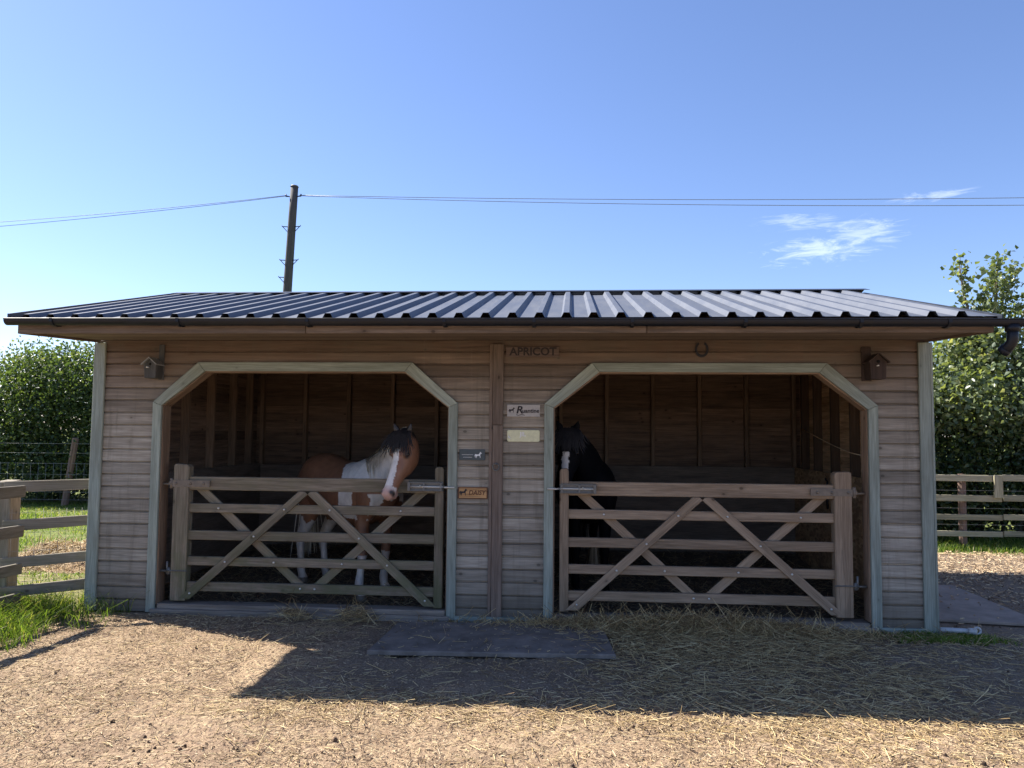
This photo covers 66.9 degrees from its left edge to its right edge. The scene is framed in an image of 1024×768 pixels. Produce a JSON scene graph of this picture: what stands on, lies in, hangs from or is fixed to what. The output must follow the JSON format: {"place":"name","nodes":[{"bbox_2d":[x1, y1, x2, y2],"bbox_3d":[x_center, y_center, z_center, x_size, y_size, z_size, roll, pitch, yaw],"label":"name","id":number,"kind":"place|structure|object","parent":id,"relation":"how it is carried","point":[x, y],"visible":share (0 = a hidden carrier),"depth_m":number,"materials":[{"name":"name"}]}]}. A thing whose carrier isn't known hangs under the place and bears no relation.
{"place":"outdoors","nodes":[
{"label":"outdoors","id":0,"kind":"place"},
{"bbox_2d":[17,501,87,584],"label":"short grass","id":1,"kind":"structure","parent":0,"point":[24,515],"depth_m":14.13,"materials":[{"name":"green plant"}]},
{"bbox_2d":[0,579,149,654],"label":"long grass","id":2,"kind":"structure","parent":0,"point":[51,605],"depth_m":6.47,"materials":[{"name":"green plant"}]},
{"bbox_2d":[0,431,1023,767],"bbox_3d":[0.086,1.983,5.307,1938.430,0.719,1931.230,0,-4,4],"label":"ground","id":3,"kind":"structure","parent":0,"point":[350,639],"depth_m":4.74,"materials":[{"name":"soil"}]},
{"bbox_2d":[0,357,33,476],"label":"hedgerow bush","id":4,"kind":"object","parent":3,"relation":"on","point":[10,416],"visible":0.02,"depth_m":18.17,"materials":[{"name":"green plant"}]},
{"bbox_2d":[0,438,87,505],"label":"wire fence","id":5,"kind":"object","parent":3,"relation":"on","point":[70,468],"visible":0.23,"depth_m":16.40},
{"bbox_2d":[0,479,88,611],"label":"post and rail fence","id":6,"kind":"object","parent":3,"relation":"on","point":[13,526],"visible":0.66,"depth_m":6.92,"materials":[{"name":"wood"}]},
{"bbox_2d":[0,335,94,500],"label":"hedgerow bush","id":7,"kind":"object","parent":3,"relation":"on","point":[25,398],"visible":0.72,"depth_m":17.08,"materials":[{"name":"green plant"}]},
{"bbox_2d":[18,533,86,580],"bbox_3d":[-5.537,1.979,9.489,3.666,0.437,2.491,0,-4,4],"label":"hay heap","id":8,"kind":"object","parent":3,"relation":"on","point":[40,548],"visible":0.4,"depth_m":9.24,"materials":[{"name":"plant"}]},
{"bbox_2d":[28,341,95,503],"bbox_3d":[-8.413,0.657,17.880,4.506,4.259,4.347,0,-4,4],"label":"hedgerow bush","id":9,"kind":"object","parent":3,"relation":"on","point":[86,457],"visible":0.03,"depth_m":16.87,"materials":[{"name":"green plant"}]},
{"bbox_2d":[278,185,301,291],"bbox_3d":[-7.162,-1.390,24.513,0.841,9.964,0.308,0,-4,4],"label":"utility pole","id":10,"kind":"object","parent":3,"relation":"on","point":[289,260],"visible":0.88,"depth_m":24.61,"materials":[{"name":"wood"}]},
{"bbox_2d":[0,196,284,226],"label":"overhead cable","id":11,"kind":"object","parent":10,"relation":"attached to","point":[144,212],"visible":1,"depth_m":25.91,"materials":[{"name":"black rubber"}]},
{"bbox_2d":[4,195,284,221],"bbox_3d":[-18.366,-5.826,27.336,22.848,0.290,0.017,0,-4,13],"label":"overhead cable","id":12,"kind":"object","parent":10,"relation":"attached to","point":[141,210],"visible":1,"depth_m":25.95,"materials":[{"name":"black rubber"}]},
{"bbox_2d":[301,195,1023,199],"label":"overhead cable","id":13,"kind":"object","parent":10,"relation":"attached to","point":[667,199],"visible":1,"depth_m":23.23,"materials":[{"name":"black rubber"}]},
{"bbox_2d":[311,196,1017,205],"bbox_3d":[10.291,-5.455,22.413,34.370,1.119,0.017,0,-4,8],"label":"overhead cable","id":14,"kind":"object","parent":10,"relation":"attached to","point":[707,204],"visible":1,"depth_m":22.77,"materials":[{"name":"black rubber"}]},
{"bbox_2d":[367,622,615,659],"bbox_3d":[-0.139,1.983,6.033,1.801,0.036,0.892,0,-4,2],"label":"rubber mat","id":15,"kind":"object","parent":3,"relation":"on","point":[425,646],"visible":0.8,"depth_m":5.87,"materials":[{"name":"grey rubber"}]},
{"bbox_2d":[0,641,1008,767],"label":"soil clods","id":16,"kind":"object","parent":3,"relation":"on","point":[983,763],"visible":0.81,"depth_m":4.03,"materials":[{"name":"brown soil"}]},
{"bbox_2d":[0,612,1023,767],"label":"wood chips","id":17,"kind":"object","parent":3,"relation":"on","point":[83,634],"visible":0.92,"depth_m":4.41,"materials":[{"name":"beige wood"}]},
{"bbox_2d":[0,609,1023,767],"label":"loose straw","id":18,"kind":"object","parent":3,"relation":"on","point":[757,651],"visible":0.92,"depth_m":4.81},
{"bbox_2d":[3,289,1023,634],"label":"field stable","id":19,"kind":"structure","parent":3,"relation":"on","point":[289,385],"depth_m":6.92,"materials":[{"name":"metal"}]},
{"bbox_2d":[141,345,164,379],"bbox_3d":[-3.219,-0.201,6.947,0.147,0.320,0.165,0,-4,4],"label":"nest box","id":20,"kind":"object","parent":19,"relation":"attached to","point":[153,368],"visible":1,"depth_m":6.91,"materials":[{"name":"wood"}]},
{"bbox_2d":[159,463,454,608],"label":"field gate","id":21,"kind":"structure","parent":19,"relation":"attached to","point":[184,482],"depth_m":6.88,"materials":[{"name":"wood"}]},
{"bbox_2d":[290,423,418,601],"bbox_3d":[-1.455,1.240,7.651,0.688,1.691,2.300,3,-5,-37],"label":"horse","id":22,"kind":"object","parent":19,"relation":"in","point":[393,460],"visible":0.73,"depth_m":7.53},
{"bbox_2d":[459,449,484,459],"bbox_3d":[-0.347,0.617,6.755,0.225,0.094,0.014,0,-4,4],"label":"name plaque","id":23,"kind":"object","parent":19,"relation":"attached to","point":[471,454],"visible":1,"depth_m":6.75,"materials":[{"name":"metal"}]},
{"bbox_2d":[458,487,487,498],"bbox_3d":[-0.340,0.946,6.731,0.258,0.103,0.019,0,-4,4],"label":"name sign","id":24,"kind":"object","parent":19,"relation":"attached to","point":[472,492],"visible":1,"depth_m":6.72,"materials":[{"name":"brown wood"}]},
{"bbox_2d":[164,541,869,622],"bbox_3d":[-0.042,2.050,8.438,7.129,0.216,3.437,0,-4,4],"label":"straw bedding","id":25,"kind":"object","parent":19,"relation":"on","point":[739,579],"visible":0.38,"depth_m":8.17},
{"bbox_2d":[507,405,539,416],"bbox_3d":[0.100,0.233,6.743,0.287,0.105,0.019,0,-4,4],"label":"name plaque","id":26,"kind":"object","parent":19,"relation":"attached to","point":[523,410],"visible":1,"depth_m":6.74,"materials":[{"name":"white plastic"}]},
{"bbox_2d":[507,430,539,441],"bbox_3d":[0.099,0.451,6.729,0.283,0.102,0.019,0,-4,4],"label":"name plaque","id":27,"kind":"object","parent":19,"relation":"attached to","point":[523,435],"visible":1,"depth_m":6.73,"materials":[{"name":"beige plastic"}]},
{"bbox_2d":[506,347,558,356],"bbox_3d":[0.179,-0.281,6.769,0.463,0.090,0.019,0,-4,4],"label":"name sign","id":28,"kind":"object","parent":19,"relation":"attached to","point":[532,351],"visible":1,"depth_m":6.76,"materials":[{"name":"brown wood"}]},
{"bbox_2d":[555,421,616,590],"bbox_3d":[0.748,1.263,7.994,0.684,1.730,2.321,0,-4,8],"label":"horse","id":29,"kind":"object","parent":19,"relation":"in","point":[578,456],"visible":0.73,"depth_m":7.52},
{"bbox_2d":[695,342,708,356],"bbox_3d":[1.632,-0.294,6.661,0.115,0.129,0.012,0,-4,4],"label":"horseshoe","id":30,"kind":"object","parent":19,"relation":"attached to","point":[705,354],"visible":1,"depth_m":6.66,"materials":[{"name":"metal"}]},
{"bbox_2d":[547,468,866,617],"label":"field gate","id":31,"kind":"structure","parent":19,"relation":"attached to","point":[840,491],"depth_m":6.60,"materials":[{"name":"wood"}]},
{"bbox_2d":[825,478,828,508],"bbox_3d":[3.502,1.218,8.607,0.040,0.341,0.037,0,-4,4],"label":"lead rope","id":32,"kind":"object","parent":19,"relation":"hanging from","point":[827,503],"visible":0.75,"depth_m":8.60,"materials":[{"name":"fabric"}]},
{"bbox_2d":[802,429,860,455],"bbox_3d":[3.531,0.634,8.571,0.015,0.292,2.151,0,-4,4],"label":"cord","id":33,"kind":"object","parent":19,"relation":"attached to","point":[831,444],"visible":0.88,"depth_m":8.54,"materials":[{"name":"fabric"}]},
{"bbox_2d":[861,347,889,380],"bbox_3d":[3.032,-0.174,6.458,0.172,0.290,0.185,0,-4,4],"label":"nest box","id":34,"kind":"object","parent":19,"relation":"attached to","point":[873,366],"visible":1,"depth_m":6.40,"materials":[{"name":"brown wood"}]},
{"bbox_2d":[258,588,981,647],"bbox_3d":[0.826,1.897,6.368,6.093,0.290,0.721,0,-4,4],"label":"straw drift","id":35,"kind":"object","parent":3,"relation":"on","point":[704,624],"visible":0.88,"depth_m":6.30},
{"bbox_2d":[860,629,1021,646],"bbox_3d":[3.428,2.023,6.184,1.247,0.089,0.470,0,-4,4],"label":"grass tuft","id":36,"kind":"object","parent":3,"relation":"on","point":[966,637],"visible":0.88,"depth_m":6.14,"materials":[{"name":"green plant"}]},
{"bbox_2d":[940,627,981,634],"bbox_3d":[3.663,2.003,6.319,0.300,0.069,0.051,-1,-4,17],"label":"drain pipe","id":37,"kind":"object","parent":3,"relation":"on","point":[967,630],"visible":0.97,"depth_m":6.30,"materials":[{"name":"white plastic"}]},
{"bbox_2d":[932,339,1020,448],"bbox_3d":[6.458,0.866,12.850,3.431,3.631,2.708,0,-4,4],"label":"broadleaf tree","id":38,"kind":"object","parent":3,"relation":"on","point":[938,397],"visible":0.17,"depth_m":12.20,"materials":[{"name":"green plant"}]},
{"bbox_2d":[932,243,1023,530],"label":"broadleaf tree","id":39,"kind":"object","parent":3,"relation":"on","point":[987,345],"visible":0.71,"depth_m":12.73,"materials":[{"name":"green plant"}]},
{"bbox_2d":[934,395,1022,538],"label":"hedge bush","id":40,"kind":"object","parent":3,"relation":"on","point":[940,462],"visible":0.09,"depth_m":12.13,"materials":[{"name":"green plant"}]},
{"bbox_2d":[935,389,1023,539],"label":"hedge bush","id":41,"kind":"object","parent":3,"relation":"on","point":[1014,463],"visible":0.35,"depth_m":12.33,"materials":[{"name":"green plant"}]},
{"bbox_2d":[936,474,1023,545],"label":"post and rail fence","id":42,"kind":"object","parent":3,"relation":"on","point":[962,516],"visible":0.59,"depth_m":11.38,"materials":[{"name":"wood"}]},
{"bbox_2d":[938,585,1023,625],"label":"rubber mat","id":43,"kind":"object","parent":3,"relation":"on","point":[988,612],"visible":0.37,"depth_m":7.09,"materials":[{"name":"grey rubber"}]},
{"bbox_2d":[938,550,1023,630],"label":"wood chips","id":44,"kind":"object","parent":3,"relation":"on","point":[987,573],"visible":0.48,"depth_m":9.28,"materials":[{"name":"beige wood"}]},
{"bbox_2d":[0,0,1023,436],"label":"sky","id":45,"kind":"structure","parent":0,"point":[107,106],"materials":[{"name":"blue"}]},
{"bbox_2d":[937,536,1023,554],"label":"verge grass","id":46,"kind":"structure","parent":0,"point":[1004,544],"depth_m":11.33,"materials":[{"name":"green plant"}]}
]}

